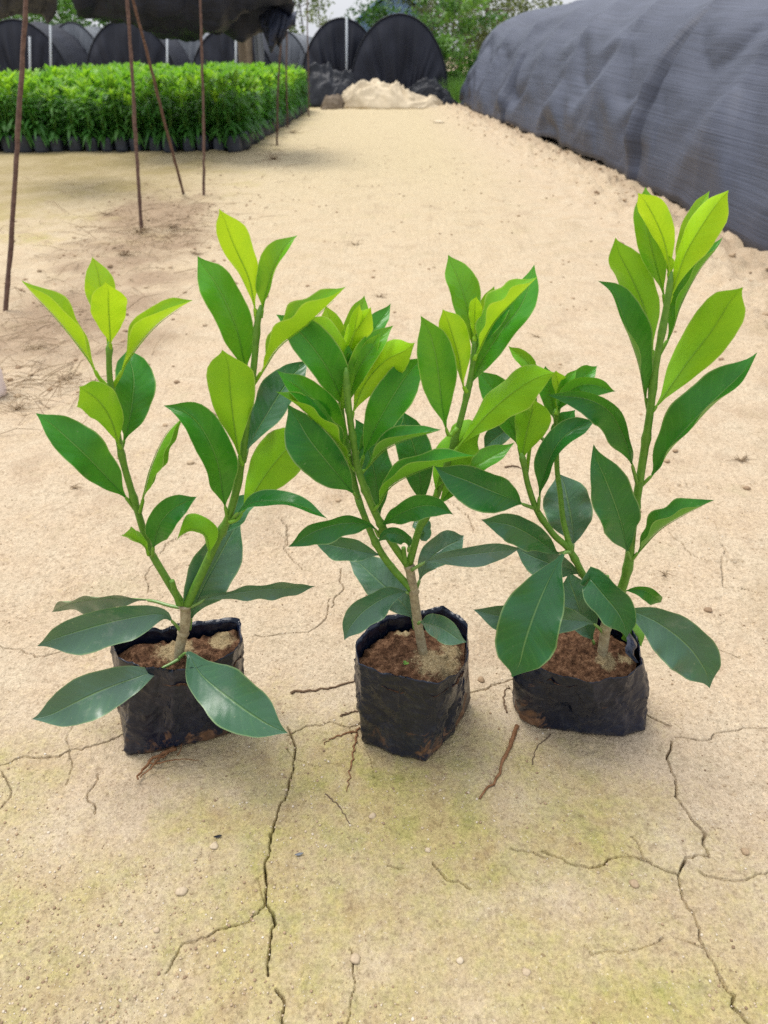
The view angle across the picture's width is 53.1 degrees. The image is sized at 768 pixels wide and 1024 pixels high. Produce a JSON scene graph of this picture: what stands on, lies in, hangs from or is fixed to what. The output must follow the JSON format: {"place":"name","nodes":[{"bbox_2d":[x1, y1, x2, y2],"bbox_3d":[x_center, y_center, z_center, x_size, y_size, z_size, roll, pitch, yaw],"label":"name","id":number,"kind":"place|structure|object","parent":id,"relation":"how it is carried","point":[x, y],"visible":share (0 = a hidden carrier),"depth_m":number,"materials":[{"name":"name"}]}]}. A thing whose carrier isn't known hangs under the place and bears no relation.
{"place":"outdoors","nodes":[
{"label":"outdoors","id":0,"kind":"place"},
{"bbox_2d":[0,0,56,23],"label":"shade net","id":1,"kind":"object","parent":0,"point":[46,9],"visible":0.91,"depth_m":4.89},
{"bbox_2d":[11,0,575,55],"label":"sky","id":2,"kind":"structure","parent":0,"point":[340,7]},
{"bbox_2d":[0,57,767,1023],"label":"ground","id":3,"kind":"structure","parent":0,"point":[568,935],"depth_m":1.20,"materials":[{"name":"soil"}]},
{"bbox_2d":[0,368,6,397],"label":"plastic jug","id":4,"kind":"object","parent":3,"relation":"on","point":[3,391],"visible":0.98,"depth_m":2.18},
{"bbox_2d":[0,76,15,152],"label":"bed seedling","id":5,"kind":"object","parent":3,"relation":"on","point":[7,144],"visible":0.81,"depth_m":7.38,"materials":[{"name":"green plant"}]},
{"bbox_2d":[0,86,23,133],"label":"bed seedling","id":6,"kind":"object","parent":3,"relation":"on","point":[5,90],"visible":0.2,"depth_m":7.37,"materials":[{"name":"green plant"}]},
{"bbox_2d":[3,0,27,311],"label":"pole","id":7,"kind":"object","parent":3,"relation":"on","point":[16,156],"visible":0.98,"depth_m":2.65,"materials":[{"name":"wood"}]},
{"bbox_2d":[1,72,34,152],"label":"bed seedling","id":8,"kind":"object","parent":3,"relation":"on","point":[26,146],"visible":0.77,"depth_m":7.33,"materials":[{"name":"green plant"}]},
{"bbox_2d":[1,395,36,412],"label":"dry weed","id":9,"kind":"object","parent":3,"relation":"on","point":[19,407],"visible":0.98,"depth_m":2.12,"materials":[{"name":"plant"}]},
{"bbox_2d":[7,73,31,119],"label":"bed seedling","id":10,"kind":"object","parent":3,"relation":"on","point":[16,78],"visible":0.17,"depth_m":7.59,"materials":[{"name":"green plant"}]},
{"bbox_2d":[22,83,44,131],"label":"bed seedling","id":11,"kind":"object","parent":3,"relation":"on","point":[31,89],"visible":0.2,"depth_m":7.48,"materials":[{"name":"green plant"}]},
{"bbox_2d":[17,77,50,152],"bbox_3d":[-3.350,-3.786,7.350,0.316,0.649,0.311,-3,29,4],"label":"bed seedling","id":12,"kind":"object","parent":3,"relation":"on","point":[40,140],"visible":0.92,"depth_m":7.37,"materials":[{"name":"green plant"}]},
{"bbox_2d":[26,76,53,135],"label":"bed seedling","id":13,"kind":"object","parent":3,"relation":"on","point":[44,116],"visible":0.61,"depth_m":7.40,"materials":[{"name":"green plant"}]},
{"bbox_2d":[37,69,60,117],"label":"bed seedling","id":14,"kind":"object","parent":3,"relation":"on","point":[42,73],"visible":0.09,"depth_m":7.87,"materials":[{"name":"green plant"}]},
{"bbox_2d":[0,18,101,77],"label":"net tunnel","id":15,"kind":"structure","parent":3,"relation":"on","point":[52,45],"depth_m":14.78,"materials":[{"name":"fabric"}]},
{"bbox_2d":[39,85,67,151],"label":"bed seedling","id":16,"kind":"object","parent":3,"relation":"on","point":[56,140],"visible":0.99,"depth_m":7.39,"materials":[{"name":"green plant"}]},
{"bbox_2d":[38,74,69,150],"bbox_3d":[-3.162,-3.890,7.496,0.296,0.675,0.311,-2,31,-3],"label":"bed seedling","id":17,"kind":"object","parent":3,"relation":"on","point":[49,80],"visible":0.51,"depth_m":7.42,"materials":[{"name":"green plant"}]},
{"bbox_2d":[9,0,103,26],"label":"bush","id":18,"kind":"object","parent":3,"relation":"on","point":[67,16],"visible":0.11,"depth_m":17.59,"materials":[{"name":"green plant"}]},
{"bbox_2d":[53,80,72,125],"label":"bed seedling","id":19,"kind":"object","parent":3,"relation":"on","point":[57,83],"visible":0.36,"depth_m":7.58,"materials":[{"name":"green plant"}]},
{"bbox_2d":[57,68,76,117],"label":"bed seedling","id":20,"kind":"object","parent":3,"relation":"on","point":[68,71],"visible":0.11,"depth_m":8.06,"materials":[{"name":"green plant"}]},
{"bbox_2d":[59,84,84,151],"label":"bed seedling","id":21,"kind":"object","parent":3,"relation":"on","point":[74,143],"visible":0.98,"depth_m":7.39,"materials":[{"name":"green plant"}]},
{"bbox_2d":[64,86,84,149],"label":"bed seedling","id":22,"kind":"object","parent":3,"relation":"on","point":[75,99],"visible":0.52,"depth_m":7.47,"materials":[{"name":"green plant"}]},
{"bbox_2d":[59,21,102,53],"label":"net tunnel","id":23,"kind":"structure","parent":3,"relation":"on","point":[84,36],"depth_m":16.26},
{"bbox_2d":[69,68,97,123],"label":"bed seedling","id":24,"kind":"object","parent":3,"relation":"on","point":[86,72],"visible":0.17,"depth_m":7.66,"materials":[{"name":"green plant"}]},
{"bbox_2d":[73,76,102,150],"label":"bed seedling","id":25,"kind":"object","parent":3,"relation":"on","point":[81,82],"visible":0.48,"depth_m":7.41,"materials":[{"name":"green plant"}]},
{"bbox_2d":[76,85,100,151],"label":"bed seedling","id":26,"kind":"object","parent":3,"relation":"on","point":[90,141],"visible":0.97,"depth_m":7.37,"materials":[{"name":"green plant"}]},
{"bbox_2d":[82,85,106,123],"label":"bed seedling","id":27,"kind":"object","parent":3,"relation":"on","point":[91,92],"visible":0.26,"depth_m":7.53,"materials":[{"name":"green plant"}]},
{"bbox_2d":[91,74,108,120],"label":"bed seedling","id":28,"kind":"object","parent":3,"relation":"on","point":[98,79],"visible":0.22,"depth_m":7.70,"materials":[{"name":"green plant"}]},
{"bbox_2d":[91,91,113,151],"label":"bed seedling","id":29,"kind":"object","parent":3,"relation":"on","point":[104,139],"visible":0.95,"depth_m":7.40,"materials":[{"name":"green plant"}]},
{"bbox_2d":[96,69,123,149],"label":"bed seedling","id":30,"kind":"object","parent":3,"relation":"on","point":[106,77],"visible":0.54,"depth_m":7.42,"materials":[{"name":"green plant"}]},
{"bbox_2d":[104,86,131,151],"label":"bed seedling","id":31,"kind":"object","parent":3,"relation":"on","point":[119,139],"visible":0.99,"depth_m":7.40,"materials":[{"name":"green plant"}]},
{"bbox_2d":[111,84,131,149],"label":"bed seedling","id":32,"kind":"object","parent":3,"relation":"on","point":[116,88],"visible":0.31,"depth_m":7.46,"materials":[{"name":"green plant"}]},
{"bbox_2d":[120,87,137,125],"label":"bed seedling","id":33,"kind":"object","parent":3,"relation":"on","point":[127,91],"visible":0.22,"depth_m":7.51,"materials":[{"name":"green plant"}]},
{"bbox_2d":[121,92,144,151],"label":"bed seedling","id":34,"kind":"object","parent":3,"relation":"on","point":[127,97],"visible":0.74,"depth_m":7.39,"materials":[{"name":"green plant"}]},
{"bbox_2d":[125,0,143,229],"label":"pole","id":35,"kind":"object","parent":3,"relation":"on","point":[135,133],"visible":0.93,"depth_m":3.95,"materials":[{"name":"wood"}]},
{"bbox_2d":[86,22,191,67],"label":"net tunnel","id":36,"kind":"structure","parent":3,"relation":"on","point":[109,44],"depth_m":14.73,"materials":[{"name":"fabric"}]},
{"bbox_2d":[131,89,149,150],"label":"bed seedling","id":37,"kind":"object","parent":3,"relation":"on","point":[141,128],"visible":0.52,"depth_m":7.51,"materials":[{"name":"green plant"}]},
{"bbox_2d":[135,84,151,130],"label":"bed seedling","id":38,"kind":"object","parent":3,"relation":"on","point":[138,89],"visible":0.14,"depth_m":7.57,"materials":[{"name":"green plant"}]},
{"bbox_2d":[137,88,166,150],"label":"bed seedling","id":39,"kind":"object","parent":3,"relation":"on","point":[151,139],"visible":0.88,"depth_m":7.39,"materials":[{"name":"green plant"}]},
{"bbox_2d":[142,74,171,143],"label":"bed seedling","id":40,"kind":"object","parent":3,"relation":"on","point":[158,81],"visible":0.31,"depth_m":7.39,"materials":[{"name":"green plant"}]},
{"bbox_2d":[132,0,184,193],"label":"pole","id":41,"kind":"object","parent":3,"relation":"on","point":[156,89],"visible":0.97,"depth_m":4.48,"materials":[{"name":"wood"}]},
{"bbox_2d":[32,61,291,95],"bbox_3d":[-2.841,-5.912,10.793,3.090,0.730,3.972,0,31,0],"label":"seedling mass","id":42,"kind":"object","parent":3,"relation":"on","point":[222,67],"visible":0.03,"depth_m":10.19,"materials":[{"name":"green plant"}]},
{"bbox_2d":[149,80,181,152],"bbox_3d":[-2.084,-3.772,7.344,0.330,0.626,0.298,-2,33,-3],"label":"bed seedling","id":43,"kind":"object","parent":3,"relation":"on","point":[173,135],"visible":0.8,"depth_m":7.37,"materials":[{"name":"green plant"}]},
{"bbox_2d":[0,136,331,434],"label":"dry grass","id":44,"kind":"structure","parent":3,"relation":"on","point":[92,319],"depth_m":3.13,"materials":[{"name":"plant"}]},
{"bbox_2d":[164,86,183,149],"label":"bed seedling","id":45,"kind":"object","parent":3,"relation":"on","point":[178,138],"visible":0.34,"depth_m":7.58,"materials":[{"name":"green plant"}]},
{"bbox_2d":[165,72,185,107],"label":"bed seedling","id":46,"kind":"object","parent":3,"relation":"on","point":[172,81],"visible":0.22,"depth_m":7.92,"materials":[{"name":"green plant"}]},
{"bbox_2d":[175,886,187,895],"bbox_3d":[-0.238,0.446,0.905,0.014,0.008,0.012,0,31,0],"label":"pebble","id":47,"kind":"object","parent":3,"relation":"on","point":[181,891],"visible":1,"depth_m":0.90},
{"bbox_2d":[21,209,344,779],"bbox_3d":[-0.258,0.020,0.916,0.441,0.722,0.201,0,31,0],"label":"potted seedling","id":48,"kind":"object","parent":3,"relation":"on","point":[185,681],"visible":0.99,"depth_m":0.88,"materials":[{"name":"plant"}]},
{"bbox_2d":[171,90,196,149],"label":"bed seedling","id":49,"kind":"object","parent":3,"relation":"on","point":[177,100],"visible":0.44,"depth_m":7.43,"materials":[{"name":"green plant"}]},
{"bbox_2d":[176,90,196,151],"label":"bed seedling","id":50,"kind":"object","parent":3,"relation":"on","point":[189,142],"visible":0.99,"depth_m":7.38,"materials":[{"name":"green plant"}]},
{"bbox_2d":[179,73,201,131],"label":"bed seedling","id":51,"kind":"object","parent":3,"relation":"on","point":[188,79],"visible":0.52,"depth_m":7.57,"materials":[{"name":"green plant"}]},
{"bbox_2d":[177,33,209,63],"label":"net tunnel","id":52,"kind":"structure","parent":3,"relation":"on","point":[190,48],"depth_m":16.35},
{"bbox_2d":[187,85,211,150],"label":"bed seedling","id":53,"kind":"object","parent":3,"relation":"on","point":[197,127],"visible":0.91,"depth_m":7.37,"materials":[{"name":"green plant"}]},
{"bbox_2d":[199,0,205,195],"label":"pole","id":54,"kind":"object","parent":3,"relation":"on","point":[203,104],"visible":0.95,"depth_m":4.91,"materials":[{"name":"wood"}]},
{"bbox_2d":[195,75,217,149],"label":"bed seedling","id":55,"kind":"object","parent":3,"relation":"on","point":[207,85],"visible":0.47,"depth_m":7.44,"materials":[{"name":"green plant"}]},
{"bbox_2d":[194,68,218,131],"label":"bed seedling","id":56,"kind":"object","parent":3,"relation":"on","point":[206,97],"visible":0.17,"depth_m":7.55,"materials":[{"name":"green plant"}]},
{"bbox_2d":[207,90,226,150],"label":"bed seedling","id":57,"kind":"object","parent":3,"relation":"on","point":[218,144],"visible":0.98,"depth_m":7.40,"materials":[{"name":"green plant"}]},
{"bbox_2d":[207,85,228,150],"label":"bed seedling","id":58,"kind":"object","parent":3,"relation":"on","point":[211,88],"visible":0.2,"depth_m":7.47,"materials":[{"name":"green plant"}]},
{"bbox_2d":[217,76,236,125],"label":"bed seedling","id":59,"kind":"object","parent":3,"relation":"on","point":[226,95],"visible":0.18,"depth_m":7.55,"materials":[{"name":"green plant"}]},
{"bbox_2d":[211,76,246,152],"bbox_3d":[-1.482,-3.798,7.351,0.323,0.654,0.296,2,33,11],"label":"bed seedling","id":60,"kind":"object","parent":3,"relation":"on","point":[233,141],"visible":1,"depth_m":7.36,"materials":[{"name":"green plant"}]},
{"bbox_2d":[193,33,280,66],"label":"net tunnel","id":61,"kind":"structure","parent":3,"relation":"on","point":[223,47],"depth_m":14.46,"materials":[{"name":"fabric"}]},
{"bbox_2d":[224,69,254,149],"bbox_3d":[-1.425,-3.899,7.471,0.314,0.704,0.306,-6,32,-10],"label":"bed seedling","id":62,"kind":"object","parent":3,"relation":"on","point":[234,78],"visible":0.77,"depth_m":7.43,"materials":[{"name":"green plant"}]},
{"bbox_2d":[229,73,259,147],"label":"bed seedling","id":63,"kind":"object","parent":3,"relation":"on","point":[248,81],"visible":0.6,"depth_m":7.58,"materials":[{"name":"green plant"}]},
{"bbox_2d":[234,69,261,144],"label":"bed seedling","id":64,"kind":"object","parent":3,"relation":"on","point":[248,74],"visible":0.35,"depth_m":7.83,"materials":[{"name":"green plant"}]},
{"bbox_2d":[238,69,268,140],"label":"bed seedling","id":65,"kind":"object","parent":3,"relation":"on","point":[258,121],"visible":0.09,"depth_m":8.40,"materials":[{"name":"green plant"}]},
{"bbox_2d":[244,77,265,143],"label":"bed seedling","id":66,"kind":"object","parent":3,"relation":"on","point":[255,87],"visible":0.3,"depth_m":8.02,"materials":[{"name":"green plant"}]},
{"bbox_2d":[251,85,270,136],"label":"bed seedling","id":67,"kind":"object","parent":3,"relation":"on","point":[267,125],"visible":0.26,"depth_m":8.63,"materials":[{"name":"green plant"}]},
{"bbox_2d":[250,70,274,135],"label":"bed seedling","id":68,"kind":"object","parent":3,"relation":"on","point":[260,75],"visible":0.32,"depth_m":8.73,"materials":[{"name":"green plant"}]},
{"bbox_2d":[260,71,276,133],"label":"bed seedling","id":69,"kind":"object","parent":3,"relation":"on","point":[268,77],"visible":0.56,"depth_m":8.91,"materials":[{"name":"green plant"}]},
{"bbox_2d":[259,72,278,131],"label":"bed seedling","id":70,"kind":"object","parent":3,"relation":"on","point":[268,104],"visible":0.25,"depth_m":9.11,"materials":[{"name":"green plant"}]},
{"bbox_2d":[265,64,285,127],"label":"bed seedling","id":71,"kind":"object","parent":3,"relation":"on","point":[280,91],"visible":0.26,"depth_m":9.64,"materials":[{"name":"green plant"}]},
{"bbox_2d":[276,44,281,145],"bbox_3d":[-1.043,-4.488,7.651,0.177,1.584,0.037,-3,31,-5],"label":"pole","id":72,"kind":"object","parent":3,"relation":"on","point":[277,100],"visible":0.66,"depth_m":7.80,"materials":[{"name":"wood"}]},
{"bbox_2d":[72,0,296,42],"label":"shade net","id":73,"kind":"object","parent":72,"relation":"hanging from","point":[237,20],"visible":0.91,"depth_m":6.37,"materials":[{"name":"fabric"}]},
{"bbox_2d":[259,6,295,52],"bbox_3d":[-0.917,-4.254,6.715,0.330,0.426,0.654,0,31,0],"label":"shade net","id":74,"kind":"object","parent":73,"relation":"hanging from","point":[276,23],"visible":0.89,"depth_m":6.50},
{"bbox_2d":[277,67,293,123],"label":"bed seedling","id":75,"kind":"object","parent":3,"relation":"on","point":[282,71],"visible":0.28,"depth_m":10.24,"materials":[{"name":"green plant"}]},
{"bbox_2d":[285,32,287,126],"bbox_3d":[-1.194,-5.659,9.476,0.121,1.712,0.031,0,31,0],"label":"pole","id":76,"kind":"object","parent":3,"relation":"on","point":[286,81],"visible":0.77,"depth_m":9.65,"materials":[{"name":"wood"}]},
{"bbox_2d":[274,31,311,78],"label":"net tunnel","id":77,"kind":"structure","parent":3,"relation":"on","point":[296,48],"depth_m":16.23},
{"bbox_2d":[288,74,298,119],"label":"bed seedling","id":78,"kind":"object","parent":3,"relation":"on","point":[292,79],"visible":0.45,"depth_m":10.87,"materials":[{"name":"green plant"}]},
{"bbox_2d":[288,64,302,118],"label":"bed seedling","id":79,"kind":"object","parent":3,"relation":"on","point":[296,103],"visible":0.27,"depth_m":11.02,"materials":[{"name":"green plant"}]},
{"bbox_2d":[289,0,306,33],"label":"tree","id":80,"kind":"object","parent":3,"relation":"on","point":[300,27],"visible":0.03,"depth_m":19.87,"materials":[{"name":"green plant"}]},
{"bbox_2d":[299,71,309,111],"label":"bed seedling","id":81,"kind":"object","parent":3,"relation":"on","point":[302,79],"visible":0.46,"depth_m":12.13,"materials":[{"name":"green plant"}]},
{"bbox_2d":[307,0,308,115],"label":"pole","id":82,"kind":"object","parent":3,"relation":"on","point":[308,57],"visible":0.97,"depth_m":11.19,"materials":[{"name":"wood"}]},
{"bbox_2d":[291,0,334,37],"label":"tree","id":83,"kind":"object","parent":3,"relation":"on","point":[322,5],"visible":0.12,"depth_m":20.89,"materials":[{"name":"green plant"}]},
{"bbox_2d":[302,0,332,27],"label":"tree","id":84,"kind":"object","parent":3,"relation":"on","point":[315,15],"visible":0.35,"depth_m":24.71,"materials":[{"name":"green plant"}]},
{"bbox_2d":[290,681,354,693],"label":"twig","id":85,"kind":"object","parent":3,"relation":"on","point":[303,691],"visible":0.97,"depth_m":1.19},
{"bbox_2d":[303,62,356,107],"bbox_3d":[-0.738,-7.486,13.468,1.358,0.694,0.913,0,31,0],"label":"plastic heap","id":86,"kind":"object","parent":3,"relation":"on","point":[325,80],"visible":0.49,"depth_m":13.30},
{"bbox_2d":[321,94,344,109],"bbox_3d":[-0.864,-6.913,12.952,0.417,0.231,0.271,0,31,0],"label":"sack","id":87,"kind":"object","parent":3,"relation":"on","point":[333,102],"visible":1,"depth_m":12.89,"materials":[{"name":"brown fabric"}]},
{"bbox_2d":[301,17,366,87],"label":"net tunnel","id":88,"kind":"structure","parent":3,"relation":"on","point":[335,43],"depth_m":14.34,"materials":[{"name":"fabric"}]},
{"bbox_2d":[346,733,357,791],"bbox_3d":[-0.045,0.347,1.071,0.007,0.005,0.102,3,31,5],"label":"dry root","id":89,"kind":"object","parent":3,"relation":"on","point":[354,744],"visible":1,"depth_m":1.08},
{"bbox_2d":[350,953,359,963],"bbox_3d":[-0.032,0.487,0.837,0.012,0.006,0.012,0,31,0],"label":"pebble","id":90,"kind":"object","parent":3,"relation":"on","point":[354,958],"visible":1,"depth_m":0.84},
{"bbox_2d":[0,498,767,1023],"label":"grit","id":91,"kind":"object","parent":3,"relation":"on","point":[260,876],"visible":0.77,"depth_m":0.89,"materials":[{"name":"gravel"}]},
{"bbox_2d":[1,112,767,511],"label":"earth crumbs","id":92,"kind":"object","parent":3,"relation":"on","point":[189,462],"visible":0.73,"depth_m":3.69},
{"bbox_2d":[342,78,442,108],"bbox_3d":[0.122,-7.205,13.243,1.825,0.458,0.944,0,31,0],"label":"pile","id":93,"kind":"object","parent":3,"relation":"on","point":[375,93],"visible":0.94,"depth_m":13.04,"materials":[{"name":"sand"}]},
{"bbox_2d":[354,0,439,31],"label":"tree","id":94,"kind":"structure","parent":3,"relation":"on","point":[401,5],"depth_m":20.10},
{"bbox_2d":[352,13,447,89],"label":"net tunnel","id":95,"kind":"structure","parent":3,"relation":"on","point":[404,49],"depth_m":13.85,"materials":[{"name":"fabric"}]},
{"bbox_2d":[344,0,458,70],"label":"bush","id":96,"kind":"object","parent":3,"relation":"on","point":[374,10],"visible":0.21,"depth_m":17.58,"materials":[{"name":"green plant"}]},
{"bbox_2d":[276,255,554,761],"bbox_3d":[0.031,0.032,0.950,0.289,0.665,0.174,0,31,0],"label":"potted seedling","id":97,"kind":"object","parent":3,"relation":"on","point":[411,678],"visible":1,"depth_m":0.87,"materials":[{"name":"plant"}]},
{"bbox_2d":[366,0,487,68],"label":"tree","id":98,"kind":"object","parent":3,"relation":"on","point":[424,8],"visible":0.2,"depth_m":19.57,"materials":[{"name":"green plant"}]},
{"bbox_2d":[408,77,457,104],"bbox_3d":[0.870,-7.391,13.539,0.889,0.469,0.520,0,31,0],"label":"plastic heap","id":99,"kind":"object","parent":3,"relation":"on","point":[426,87],"visible":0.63,"depth_m":13.41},
{"bbox_2d":[440,73,466,103],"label":"grass","id":100,"kind":"structure","parent":3,"relation":"on","point":[454,87],"depth_m":14.25,"materials":[{"name":"green plant"}]},
{"bbox_2d":[412,0,508,82],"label":"bush","id":101,"kind":"object","parent":3,"relation":"on","point":[452,8],"visible":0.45,"depth_m":16.41,"materials":[{"name":"green plant"}]},
{"bbox_2d":[429,0,514,70],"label":"tree","id":102,"kind":"object","parent":3,"relation":"on","point":[447,65],"visible":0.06,"depth_m":24.01,"materials":[{"name":"green plant"}]},
{"bbox_2d":[479,724,518,798],"bbox_3d":[0.164,0.347,1.070,0.013,0.008,0.144,15,34,23],"label":"dry root","id":103,"kind":"object","parent":3,"relation":"on","point":[512,739],"visible":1,"depth_m":1.08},
{"bbox_2d":[447,0,557,68],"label":"tree","id":104,"kind":"object","parent":3,"relation":"on","point":[485,35],"visible":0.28,"depth_m":20.54,"materials":[{"name":"green plant"}]},
{"bbox_2d":[479,0,562,39],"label":"tree","id":105,"kind":"object","parent":3,"relation":"on","point":[543,4],"visible":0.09,"depth_m":22.21,"materials":[{"name":"green plant"}]},
{"bbox_2d":[435,187,756,735],"bbox_3d":[0.239,-0.006,0.946,0.378,0.734,0.177,-5,31,-8],"label":"potted seedling","id":106,"kind":"object","parent":3,"relation":"on","point":[568,651],"visible":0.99,"depth_m":0.92,"materials":[{"name":"plant"}]},
{"bbox_2d":[459,0,767,250],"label":"net tunnel","id":107,"kind":"structure","parent":3,"relation":"on","point":[667,99],"depth_m":5.56,"materials":[{"name":"fabric"}]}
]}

